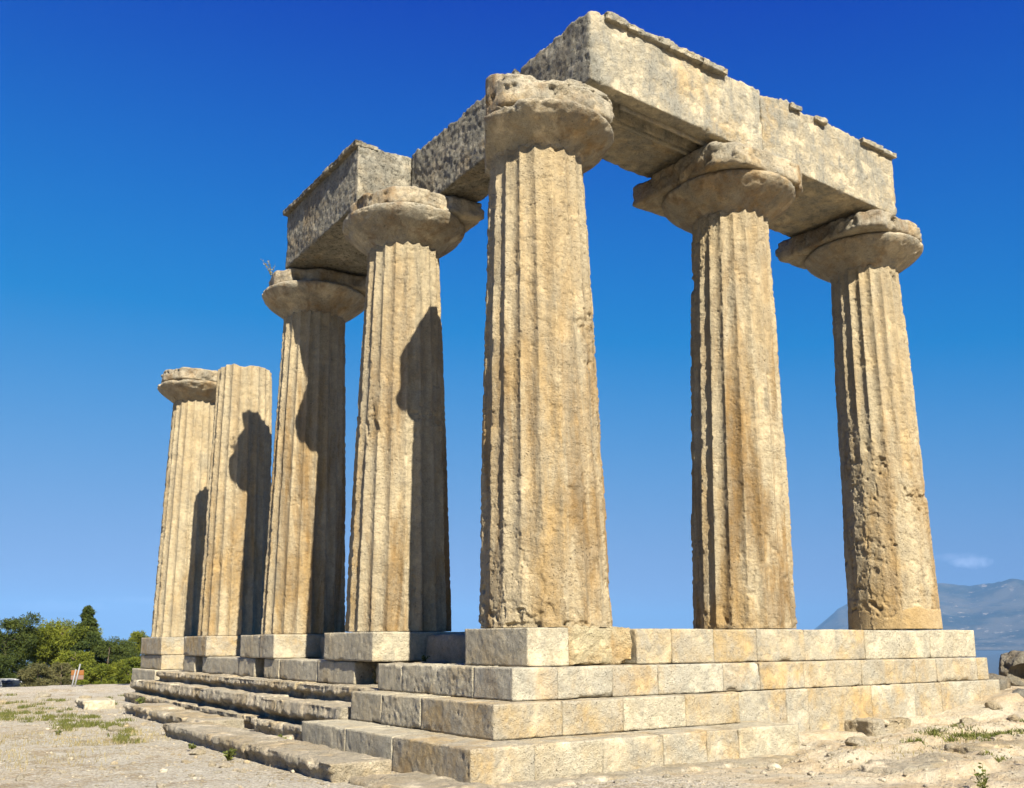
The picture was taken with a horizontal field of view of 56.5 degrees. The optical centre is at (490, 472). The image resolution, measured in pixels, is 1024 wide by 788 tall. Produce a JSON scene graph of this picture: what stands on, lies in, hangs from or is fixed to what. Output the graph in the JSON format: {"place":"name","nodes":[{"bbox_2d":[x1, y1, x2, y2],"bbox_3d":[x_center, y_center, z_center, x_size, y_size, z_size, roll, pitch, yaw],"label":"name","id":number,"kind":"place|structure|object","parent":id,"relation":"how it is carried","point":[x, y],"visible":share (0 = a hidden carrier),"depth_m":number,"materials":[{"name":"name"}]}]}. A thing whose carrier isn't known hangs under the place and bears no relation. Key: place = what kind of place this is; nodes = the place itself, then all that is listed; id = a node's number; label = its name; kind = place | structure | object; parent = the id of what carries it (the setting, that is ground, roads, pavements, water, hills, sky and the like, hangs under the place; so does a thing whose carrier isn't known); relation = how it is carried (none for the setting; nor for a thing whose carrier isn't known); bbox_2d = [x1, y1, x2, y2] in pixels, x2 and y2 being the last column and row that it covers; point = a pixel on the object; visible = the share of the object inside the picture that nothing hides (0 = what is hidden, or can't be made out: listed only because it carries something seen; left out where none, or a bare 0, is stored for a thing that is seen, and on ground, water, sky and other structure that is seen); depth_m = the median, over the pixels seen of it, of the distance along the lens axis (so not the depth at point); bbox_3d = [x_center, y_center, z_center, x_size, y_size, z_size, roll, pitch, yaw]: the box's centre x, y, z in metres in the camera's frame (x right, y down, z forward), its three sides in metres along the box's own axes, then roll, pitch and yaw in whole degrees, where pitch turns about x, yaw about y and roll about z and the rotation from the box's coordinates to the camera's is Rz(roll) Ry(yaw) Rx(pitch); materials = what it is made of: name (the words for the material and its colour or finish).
{"place":"outdoors","nodes":[
{"label":"outdoors","id":0,"kind":"place"},
{"bbox_2d":[0,692,144,743],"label":"grass","id":1,"kind":"structure","parent":0,"point":[63,724],"depth_m":17.03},
{"bbox_2d":[261,268,365,633],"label":"stone column","id":2,"kind":"structure","parent":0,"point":[316,309],"depth_m":18.33,"materials":[{"name":"stone"}]},
{"bbox_2d":[283,139,411,275],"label":"architrave beam","id":3,"kind":"structure","parent":2,"relation":"on","point":[316,212],"depth_m":17.30,"materials":[{"name":"grey stone"}]},
{"bbox_2d":[0,684,1023,787],"bbox_3d":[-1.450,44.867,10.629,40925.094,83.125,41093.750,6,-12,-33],"label":"ground","id":4,"kind":"structure","parent":0,"point":[1008,700],"depth_m":10.94,"materials":[{"name":"gravel"}]},
{"bbox_2d":[0,620,15,671],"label":"pine tree","id":5,"kind":"object","parent":4,"relation":"on","point":[4,659],"visible":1,"depth_m":57.78,"materials":[{"name":"green plant"}]},
{"bbox_2d":[0,678,21,686],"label":"parked car","id":6,"kind":"object","parent":4,"relation":"on","point":[9,682],"visible":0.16,"depth_m":59.04,"materials":[{"name":"white paint"}]},
{"bbox_2d":[0,611,42,678],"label":"tree","id":7,"kind":"object","parent":4,"relation":"on","point":[22,635],"visible":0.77,"depth_m":61.14,"materials":[{"name":"green plant"}]},
{"bbox_2d":[16,662,60,686],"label":"bush","id":8,"kind":"object","parent":4,"relation":"on","point":[42,671],"visible":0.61,"depth_m":52.91,"materials":[{"name":"green plant"}]},
{"bbox_2d":[14,617,101,666],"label":"tree","id":9,"kind":"object","parent":4,"relation":"on","point":[55,637],"visible":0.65,"depth_m":64.73,"materials":[{"name":"green plant"}]},
{"bbox_2d":[50,661,77,684],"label":"bush","id":10,"kind":"object","parent":4,"relation":"on","point":[63,669],"visible":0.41,"depth_m":55.53,"materials":[{"name":"green plant"}]},
{"bbox_2d":[51,648,107,684],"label":"bush","id":11,"kind":"object","parent":4,"relation":"on","point":[79,656],"visible":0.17,"depth_m":59.38,"materials":[{"name":"green plant"}]},
{"bbox_2d":[57,605,125,683],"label":"pine tree","id":12,"kind":"object","parent":4,"relation":"on","point":[87,619],"visible":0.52,"depth_m":65.06,"materials":[{"name":"green plant"}]},
{"bbox_2d":[75,697,114,709],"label":"rock ledge","id":13,"kind":"object","parent":4,"relation":"on","point":[96,703],"visible":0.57,"depth_m":20.59,"materials":[{"name":"grey stone"}]},
{"bbox_2d":[79,663,118,684],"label":"bush","id":14,"kind":"object","parent":4,"relation":"on","point":[104,670],"visible":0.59,"depth_m":54.21,"materials":[{"name":"green plant"}]},
{"bbox_2d":[81,638,134,682],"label":"pine tree","id":15,"kind":"object","parent":4,"relation":"on","point":[99,646],"visible":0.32,"depth_m":63.87,"materials":[{"name":"green plant"}]},
{"bbox_2d":[105,636,142,682],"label":"pine tree","id":16,"kind":"object","parent":4,"relation":"on","point":[125,643],"visible":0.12,"depth_m":76.58,"materials":[{"name":"green plant"}]},
{"bbox_2d":[111,656,140,683],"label":"bush","id":17,"kind":"object","parent":4,"relation":"on","point":[124,669],"visible":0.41,"depth_m":58.08,"materials":[{"name":"green plant"}]},
{"bbox_2d":[128,630,148,657],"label":"pine tree","id":18,"kind":"object","parent":4,"relation":"on","point":[137,636],"visible":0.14,"depth_m":83.99,"materials":[{"name":"green plant"}]},
{"bbox_2d":[124,692,164,703],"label":"rock ledge","id":19,"kind":"object","parent":4,"relation":"on","point":[131,697],"visible":0.37,"depth_m":22.05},
{"bbox_2d":[130,680,168,695],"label":"rock ledge","id":20,"kind":"object","parent":4,"relation":"on","point":[151,687],"visible":0.41,"depth_m":22.05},
{"bbox_2d":[123,703,184,719],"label":"rock ledge","id":21,"kind":"object","parent":4,"relation":"on","point":[141,710],"visible":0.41,"depth_m":18.01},
{"bbox_2d":[131,668,183,679],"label":"stone block","id":22,"kind":"structure","parent":4,"relation":"on","point":[143,674],"depth_m":23.84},
{"bbox_2d":[140,655,183,669],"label":"stone block","id":23,"kind":"structure","parent":22,"relation":"on","point":[166,662],"depth_m":23.47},
{"bbox_2d":[141,637,183,654],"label":"stone block","id":24,"kind":"structure","parent":23,"relation":"on","point":[162,645],"depth_m":23.56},
{"bbox_2d":[150,367,217,636],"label":"stone column","id":25,"kind":"structure","parent":24,"relation":"on","point":[189,393],"depth_m":24.83,"materials":[{"name":"stone"}]},
{"bbox_2d":[153,697,204,709],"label":"rock ledge","id":26,"kind":"object","parent":4,"relation":"on","point":[184,704],"visible":0.27,"depth_m":19.20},
{"bbox_2d":[156,670,202,683],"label":"rock ledge","id":27,"kind":"object","parent":4,"relation":"on","point":[175,676],"visible":0.34,"depth_m":21.16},
{"bbox_2d":[183,656,209,671],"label":"stone block","id":28,"kind":"structure","parent":27,"relation":"on","point":[193,663],"depth_m":21.12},
{"bbox_2d":[184,636,240,656],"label":"stone block","id":29,"kind":"structure","parent":28,"relation":"on","point":[205,646],"depth_m":20.63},
{"bbox_2d":[197,364,271,635],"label":"stone column","id":30,"kind":"structure","parent":29,"relation":"on","point":[234,555],"depth_m":21.55,"materials":[{"name":"stone"}]},
{"bbox_2d":[202,656,243,674],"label":"stone block","id":31,"kind":"structure","parent":27,"relation":"on","point":[220,665],"depth_m":19.60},
{"bbox_2d":[159,682,211,704],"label":"rock ledge","id":32,"kind":"object","parent":4,"relation":"on","point":[186,692],"visible":0.4,"depth_m":19.39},
{"bbox_2d":[149,709,243,728],"bbox_3d":[-5.064,4.320,16.195,0.748,0.433,3.169,6,-12,-33],"label":"rock ledge","id":33,"kind":"object","parent":4,"relation":"on","point":[164,716],"visible":0.39,"depth_m":15.96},
{"bbox_2d":[189,673,242,687],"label":"rock ledge","id":34,"kind":"object","parent":4,"relation":"on","point":[216,680],"visible":0.41,"depth_m":18.83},
{"bbox_2d":[163,721,290,758],"bbox_3d":[-3.679,3.738,13.013,0.696,0.435,3.620,6,-12,-33],"label":"rock ledge","id":35,"kind":"object","parent":4,"relation":"on","point":[218,737],"visible":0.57,"depth_m":12.63,"materials":[{"name":"stone"}]},
{"bbox_2d":[193,706,267,729],"bbox_3d":[-4.499,4.355,16.659,0.474,0.405,3.409,6,-12,-33],"label":"rock ledge","id":36,"kind":"object","parent":4,"relation":"on","point":[236,713],"visible":0.3,"depth_m":16.34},
{"bbox_2d":[199,687,294,716],"bbox_3d":[-4.354,4.201,16.824,0.612,0.681,3.587,6,-12,-33],"label":"rock ledge","id":37,"kind":"object","parent":4,"relation":"on","point":[246,701],"visible":0.39,"depth_m":16.66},
{"bbox_2d":[229,676,326,697],"bbox_3d":[-3.722,3.822,16.771,0.762,0.380,3.286,6,-12,-33],"label":"rock ledge","id":38,"kind":"object","parent":37,"relation":"on","point":[267,685],"visible":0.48,"depth_m":16.46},
{"bbox_2d":[238,658,266,676],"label":"stone block","id":39,"kind":"structure","parent":38,"relation":"on","point":[252,667],"depth_m":18.03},
{"bbox_2d":[240,635,259,657],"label":"stone block","id":40,"kind":"structure","parent":39,"relation":"on","point":[250,646],"depth_m":18.14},
{"bbox_2d":[264,658,323,678],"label":"stone block","id":41,"kind":"structure","parent":38,"relation":"on","point":[271,668],"depth_m":17.17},
{"bbox_2d":[259,634,323,658],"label":"stone block","id":42,"kind":"structure","parent":41,"relation":"on","point":[277,646],"depth_m":17.34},
{"bbox_2d":[279,659,324,681],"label":"stone block","id":43,"kind":"structure","parent":38,"relation":"on","point":[299,669],"depth_m":16.16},
{"bbox_2d":[251,718,301,740],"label":"rock ledge","id":44,"kind":"object","parent":4,"relation":"on","point":[277,727],"visible":0.29,"depth_m":14.17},
{"bbox_2d":[259,697,350,723],"bbox_3d":[-2.540,3.691,14.008,0.736,0.672,3.112,6,-12,-33],"label":"rock ledge","id":45,"kind":"object","parent":4,"relation":"on","point":[294,710],"visible":0.42,"depth_m":13.76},
{"bbox_2d":[297,683,380,701],"bbox_3d":[-1.991,3.359,14.204,0.788,0.403,2.913,6,-12,-33],"label":"rock ledge","id":46,"kind":"object","parent":45,"relation":"on","point":[333,691],"visible":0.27,"depth_m":14.19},
{"bbox_2d":[317,660,395,684],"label":"stone block","id":47,"kind":"structure","parent":46,"relation":"on","point":[345,672],"depth_m":14.59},
{"bbox_2d":[323,631,464,661],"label":"stone block","id":48,"kind":"structure","parent":47,"relation":"on","point":[377,646],"depth_m":14.19,"materials":[{"name":"stone"}]},
{"bbox_2d":[343,186,483,631],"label":"stone column","id":49,"kind":"structure","parent":48,"relation":"on","point":[404,239],"depth_m":15.13,"materials":[{"name":"stone"}]},
{"bbox_2d":[411,69,520,201],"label":"architrave beam","id":50,"kind":"structure","parent":49,"relation":"on","point":[449,161],"depth_m":15.56,"materials":[{"name":"grey stone"}]},
{"bbox_2d":[245,740,391,782],"bbox_3d":[-1.956,3.282,10.504,0.716,0.436,2.463,6,-12,-33],"label":"rock ledge","id":51,"kind":"object","parent":4,"relation":"on","point":[320,762],"visible":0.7,"depth_m":10.01,"materials":[{"name":"stone"}]},
{"bbox_2d":[302,719,390,750],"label":"stone block","id":52,"kind":"structure","parent":4,"relation":"on","point":[331,734],"depth_m":11.82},
{"bbox_2d":[350,690,408,722],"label":"stone block","id":53,"kind":"structure","parent":52,"relation":"on","point":[366,705],"depth_m":12.21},
{"bbox_2d":[378,663,437,691],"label":"stone block","id":54,"kind":"structure","parent":53,"relation":"on","point":[390,676],"depth_m":12.61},
{"bbox_2d":[320,633,464,663],"bbox_3d":[-0.670,4.394,20.868,7.967,1.623,16.368,6,-12,-33],"label":"stone block","id":55,"kind":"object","parent":4,"relation":"on","point":[449,648],"visible":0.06,"depth_m":13.89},
{"bbox_3d":[0.694,2.259,12.414,1.197,0.454,1.037,6,-12,-33],"label":"stone block","id":56,"kind":"object","parent":55,"relation":"on","visible":0},
{"bbox_2d":[478,73,613,628],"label":"stone column","id":57,"kind":"structure","parent":56,"relation":"on","point":[543,518],"depth_m":11.95,"materials":[{"name":"stone"}]},
{"bbox_2d":[345,726,440,770],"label":"stone block","id":58,"kind":"structure","parent":4,"relation":"on","point":[375,741],"depth_m":10.78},
{"bbox_2d":[381,693,457,728],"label":"stone block","id":59,"kind":"structure","parent":58,"relation":"on","point":[403,710],"depth_m":11.43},
{"bbox_2d":[402,663,501,697],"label":"stone block","id":60,"kind":"structure","parent":59,"relation":"on","point":[447,679],"depth_m":11.57,"materials":[{"name":"stone"}]},
{"bbox_2d":[465,627,568,666],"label":"stone block","id":61,"kind":"structure","parent":60,"relation":"on","point":[533,646],"depth_m":10.95,"materials":[{"name":"stone"}]},
{"bbox_2d":[349,771,493,787],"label":"rock ledge","id":62,"kind":"object","parent":4,"relation":"on","point":[416,779],"visible":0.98,"depth_m":9.07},
{"bbox_2d":[392,733,534,784],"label":"stone block","id":63,"kind":"structure","parent":4,"relation":"on","point":[465,759],"depth_m":9.32,"materials":[{"name":"stone"}]},
{"bbox_2d":[421,696,562,740],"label":"stone block","id":64,"kind":"structure","parent":63,"relation":"on","point":[492,719],"depth_m":10.12,"materials":[{"name":"stone"}]},
{"bbox_2d":[474,666,557,700],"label":"stone block","id":65,"kind":"structure","parent":64,"relation":"on","point":[516,683],"depth_m":10.46,"materials":[{"name":"stone"}]},
{"bbox_2d":[485,763,711,787],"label":"rock ledge","id":66,"kind":"object","parent":4,"relation":"on","point":[586,778],"visible":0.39,"depth_m":9.53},
{"bbox_2d":[506,735,602,779],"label":"stone block","id":67,"kind":"structure","parent":66,"relation":"on","point":[561,756],"depth_m":9.63,"materials":[{"name":"stone"}]},
{"bbox_2d":[569,731,663,772],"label":"stone block","id":68,"kind":"structure","parent":4,"relation":"on","point":[626,750],"depth_m":10.10,"materials":[{"name":"stone"}]},
{"bbox_2d":[547,697,623,734],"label":"stone block","id":69,"kind":"structure","parent":68,"relation":"on","point":[592,715],"depth_m":10.48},
{"bbox_2d":[531,665,612,698],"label":"stone block","id":70,"kind":"structure","parent":69,"relation":"on","point":[583,681],"depth_m":10.80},
{"bbox_2d":[630,728,707,764],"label":"stone block","id":71,"kind":"structure","parent":4,"relation":"on","point":[680,746],"depth_m":10.50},
{"bbox_2d":[607,694,685,730],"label":"stone block","id":72,"kind":"structure","parent":71,"relation":"on","point":[643,712],"depth_m":10.97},
{"bbox_2d":[603,664,658,696],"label":"stone block","id":73,"kind":"structure","parent":72,"relation":"on","point":[634,679],"depth_m":11.20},
{"bbox_2d":[540,624,631,665],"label":"stone block","id":74,"kind":"structure","parent":73,"relation":"on","point":[595,645],"depth_m":11.29,"materials":[{"name":"stone"}]},
{"bbox_2d":[621,628,671,663],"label":"stone block","id":75,"kind":"structure","parent":73,"relation":"on","point":[651,646],"depth_m":11.70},
{"bbox_2d":[673,726,738,760],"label":"stone block","id":76,"kind":"structure","parent":4,"relation":"on","point":[722,743],"depth_m":10.83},
{"bbox_2d":[691,754,796,768],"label":"rock ledge","id":77,"kind":"object","parent":4,"relation":"on","point":[762,760],"visible":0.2,"depth_m":10.68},
{"bbox_2d":[706,720,799,757],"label":"stone block","id":78,"kind":"structure","parent":77,"relation":"on","point":[755,738],"depth_m":11.26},
{"bbox_2d":[664,692,739,725],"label":"stone block","id":79,"kind":"structure","parent":78,"relation":"on","point":[707,708],"depth_m":11.48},
{"bbox_2d":[643,663,723,694],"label":"stone block","id":80,"kind":"structure","parent":79,"relation":"on","point":[676,678],"depth_m":11.69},
{"bbox_2d":[670,629,714,662],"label":"stone block","id":81,"kind":"structure","parent":80,"relation":"on","point":[691,645],"depth_m":12.07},
{"bbox_2d":[719,689,787,723],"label":"stone block","id":82,"kind":"structure","parent":4,"relation":"on","point":[768,705],"depth_m":12.32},
{"bbox_2d":[715,662,759,691],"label":"stone block","id":83,"kind":"structure","parent":82,"relation":"on","point":[741,676],"depth_m":12.18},
{"bbox_2d":[713,629,757,662],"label":"stone block","id":84,"kind":"structure","parent":83,"relation":"on","point":[734,645],"depth_m":12.49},
{"bbox_2d":[751,661,804,689],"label":"stone block","id":85,"kind":"structure","parent":82,"relation":"on","point":[780,674],"depth_m":12.59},
{"bbox_2d":[747,629,804,661],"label":"stone block","id":86,"kind":"structure","parent":85,"relation":"on","point":[780,644],"depth_m":12.97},
{"bbox_2d":[632,141,802,628],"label":"stone column","id":87,"kind":"structure","parent":86,"relation":"on","point":[725,205],"depth_m":14.04,"materials":[{"name":"stone"}]},
{"bbox_2d":[521,11,762,177],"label":"architrave beam","id":88,"kind":"structure","parent":87,"relation":"on","point":[672,102],"depth_m":13.68,"materials":[{"name":"stone"}]},
{"bbox_2d":[783,688,808,731],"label":"stone block","id":89,"kind":"structure","parent":4,"relation":"on","point":[797,706],"depth_m":12.66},
{"bbox_2d":[806,685,872,730],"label":"stone block","id":90,"kind":"structure","parent":4,"relation":"on","point":[834,708],"depth_m":13.11,"materials":[{"name":"stone"}]},
{"bbox_2d":[789,660,861,687],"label":"stone block","id":91,"kind":"structure","parent":90,"relation":"on","point":[824,673],"depth_m":13.18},
{"bbox_2d":[803,629,865,660],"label":"stone block","id":92,"kind":"structure","parent":91,"relation":"on","point":[831,644],"depth_m":13.60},
{"bbox_2d":[844,736,867,745],"bbox_3d":[4.374,3.238,11.364,0.333,0.176,0.235,6,-12,-33],"label":"loose stone","id":93,"kind":"object","parent":4,"relation":"on","point":[854,740],"visible":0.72,"depth_m":11.29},
{"bbox_2d":[844,717,910,736],"bbox_3d":[5.362,3.617,13.226,0.953,0.440,0.575,6,-12,-33],"label":"bedrock outcrop","id":94,"kind":"object","parent":4,"relation":"on","point":[873,727],"visible":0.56,"depth_m":13.00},
{"bbox_2d":[870,683,915,717],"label":"stone block","id":95,"kind":"structure","parent":4,"relation":"on","point":[892,700],"depth_m":13.81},
{"bbox_2d":[856,659,915,684],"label":"stone block","id":96,"kind":"structure","parent":95,"relation":"on","point":[884,671],"depth_m":13.86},
{"bbox_2d":[859,752,965,774],"bbox_3d":[4.645,3.327,10.427,1.472,0.416,0.593,6,-12,-33],"label":"bedrock outcrop","id":97,"kind":"object","parent":4,"relation":"on","point":[916,763],"visible":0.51,"depth_m":10.24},
{"bbox_2d":[913,682,942,715],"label":"stone block","id":98,"kind":"structure","parent":4,"relation":"on","point":[928,699],"depth_m":14.27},
{"bbox_2d":[897,658,936,682],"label":"stone block","id":99,"kind":"structure","parent":98,"relation":"on","point":[925,670],"depth_m":14.37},
{"bbox_2d":[864,630,930,658],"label":"stone block","id":100,"kind":"structure","parent":99,"relation":"on","point":[887,644],"depth_m":14.39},
{"bbox_2d":[940,680,980,711],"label":"stone block","id":101,"kind":"structure","parent":4,"relation":"on","point":[954,694],"depth_m":14.71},
{"bbox_2d":[927,657,977,681],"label":"stone block","id":102,"kind":"structure","parent":101,"relation":"on","point":[956,669],"depth_m":14.80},
{"bbox_2d":[913,630,975,657],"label":"stone block","id":103,"kind":"structure","parent":102,"relation":"on","point":[952,643],"depth_m":15.20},
{"bbox_2d":[775,209,942,629],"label":"stone column","id":104,"kind":"structure","parent":103,"relation":"on","point":[859,261],"depth_m":16.00,"materials":[{"name":"stone"}]},
{"bbox_2d":[759,96,896,237],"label":"architrave beam","id":105,"kind":"structure","parent":104,"relation":"on","point":[845,175],"depth_m":15.69,"materials":[{"name":"stone"}]},
{"bbox_2d":[899,718,1023,762],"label":"grass","id":106,"kind":"structure","parent":4,"relation":"on","point":[965,734],"depth_m":12.67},
{"bbox_2d":[944,739,1023,753],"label":"bedrock outcrop","id":107,"kind":"object","parent":4,"relation":"on","point":[982,745],"visible":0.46,"depth_m":11.57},
{"bbox_2d":[979,679,999,695],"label":"stone block","id":108,"kind":"structure","parent":4,"relation":"on","point":[989,686],"depth_m":15.21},
{"bbox_2d":[961,657,988,679],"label":"stone block","id":109,"kind":"structure","parent":108,"relation":"on","point":[982,668],"depth_m":15.21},
{"bbox_2d":[989,673,1010,689],"bbox_3d":[8.408,3.542,15.919,0.530,0.366,0.489,6,-12,-33],"label":"boulder","id":110,"kind":"object","parent":4,"relation":"on","point":[1004,682],"visible":0.37,"depth_m":15.76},
{"bbox_2d":[999,650,1023,685],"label":"boulder","id":111,"kind":"object","parent":4,"relation":"on","point":[1011,665],"visible":0.84,"depth_m":16.68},
{"bbox_2d":[0,0,1023,648],"label":"sky","id":112,"kind":"structure","parent":0,"point":[153,153],"materials":[{"name":"blue"}]},
{"bbox_2d":[16,650,1023,677],"bbox_3d":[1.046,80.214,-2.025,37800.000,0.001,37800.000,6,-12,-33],"label":"sea","id":113,"kind":"structure","parent":0,"point":[992,657],"depth_m":4605.65,"materials":[{"name":"blue liquid"}]},
{"bbox_2d":[814,579,1023,649],"bbox_3d":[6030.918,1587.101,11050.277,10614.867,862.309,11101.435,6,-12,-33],"label":"mountain","id":114,"kind":"structure","parent":0,"point":[991,615],"depth_m":9339.82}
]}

